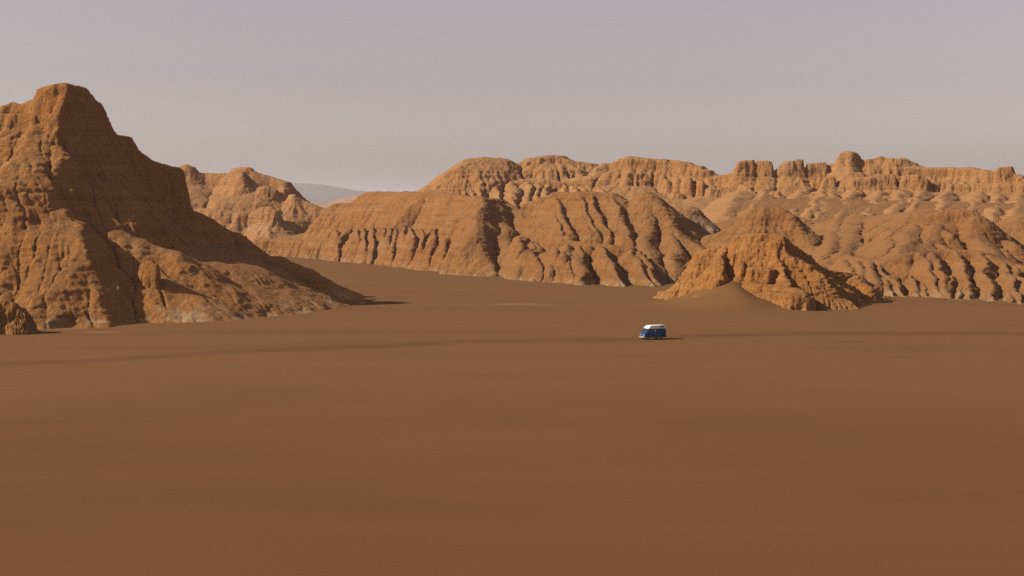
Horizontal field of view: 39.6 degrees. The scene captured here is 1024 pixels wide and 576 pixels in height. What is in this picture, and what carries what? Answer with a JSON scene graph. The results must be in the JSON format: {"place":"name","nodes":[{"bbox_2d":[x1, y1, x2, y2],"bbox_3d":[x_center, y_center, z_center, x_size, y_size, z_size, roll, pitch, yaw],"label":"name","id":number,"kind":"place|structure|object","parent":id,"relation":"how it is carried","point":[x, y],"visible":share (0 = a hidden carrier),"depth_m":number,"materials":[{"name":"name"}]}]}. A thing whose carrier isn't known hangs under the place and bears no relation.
{"place":"outdoors","nodes":[
{"label":"outdoors","id":0,"kind":"place"},
{"bbox_2d":[0,83,366,328],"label":"hill","id":1,"kind":"structure","parent":0,"point":[96,210],"depth_m":326.22,"materials":[{"name":"brown stone"}]},
{"bbox_2d":[136,261,160,289],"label":"rock pinnacle","id":2,"kind":"object","parent":1,"relation":"on","point":[149,275],"visible":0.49,"depth_m":309.38,"materials":[{"name":"brown stone"}]},
{"bbox_2d":[177,164,325,252],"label":"hill","id":3,"kind":"structure","parent":0,"point":[250,203],"depth_m":704.16,"materials":[{"name":"brown stone"}]},
{"bbox_2d":[292,183,369,202],"bbox_3d":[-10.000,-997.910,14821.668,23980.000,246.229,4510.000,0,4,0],"label":"mountain","id":4,"kind":"structure","parent":0,"point":[316,193],"depth_m":13363.73,"materials":[{"name":"grey stone"}]},
{"bbox_2d":[313,194,361,207],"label":"hill","id":5,"kind":"structure","parent":0,"point":[343,200],"depth_m":5034.14,"materials":[{"name":"brown stone"}]},
{"bbox_2d":[253,191,596,284],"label":"hill","id":6,"kind":"structure","parent":0,"point":[453,234],"depth_m":547.34,"materials":[{"name":"brown stone"}]},
{"bbox_2d":[0,207,1023,575],"bbox_3d":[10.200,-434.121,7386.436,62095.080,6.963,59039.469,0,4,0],"label":"ground","id":7,"kind":"structure","parent":0,"point":[412,423],"depth_m":156.31,"materials":[{"name":"brown sand"}]},
{"bbox_2d":[0,299,37,334],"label":"rock","id":8,"kind":"object","parent":7,"relation":"on","point":[16,319],"visible":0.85,"depth_m":277.34,"materials":[{"name":"brown stone"}]},
{"bbox_2d":[141,257,1023,322],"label":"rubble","id":9,"kind":"object","parent":7,"relation":"on","point":[764,298],"visible":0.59,"depth_m":370.32,"materials":[{"name":"brown stone"}]},
{"bbox_2d":[639,324,665,339],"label":"camper van","id":10,"kind":"object","parent":7,"relation":"on","point":[656,331],"visible":1,"depth_m":267.26,"materials":[{"name":"blue paint"}]},
{"bbox_2d":[653,233,886,310],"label":"rock outcrop","id":11,"kind":"object","parent":7,"relation":"on","point":[780,270],"visible":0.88,"depth_m":351.65,"materials":[{"name":"brown stone"}]},
{"bbox_2d":[0,0,1023,191],"label":"sky","id":12,"kind":"structure","parent":0,"point":[359,95],"materials":[{"name":"grey"}]},
{"bbox_2d":[416,155,732,212],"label":"hill","id":13,"kind":"structure","parent":0,"point":[678,185],"depth_m":654.07,"materials":[{"name":"brown stone"}]},
{"bbox_2d":[515,191,705,286],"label":"hill","id":14,"kind":"structure","parent":0,"point":[646,238],"depth_m":486.63,"materials":[{"name":"brown stone"}]},
{"bbox_2d":[677,198,1023,303],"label":"hill","id":15,"kind":"structure","parent":0,"point":[957,250],"depth_m":448.57,"materials":[{"name":"brown stone"}]},
{"bbox_2d":[701,151,1023,222],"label":"hill","id":16,"kind":"structure","parent":0,"point":[849,175],"depth_m":603.28,"materials":[{"name":"brown stone"}]}
]}

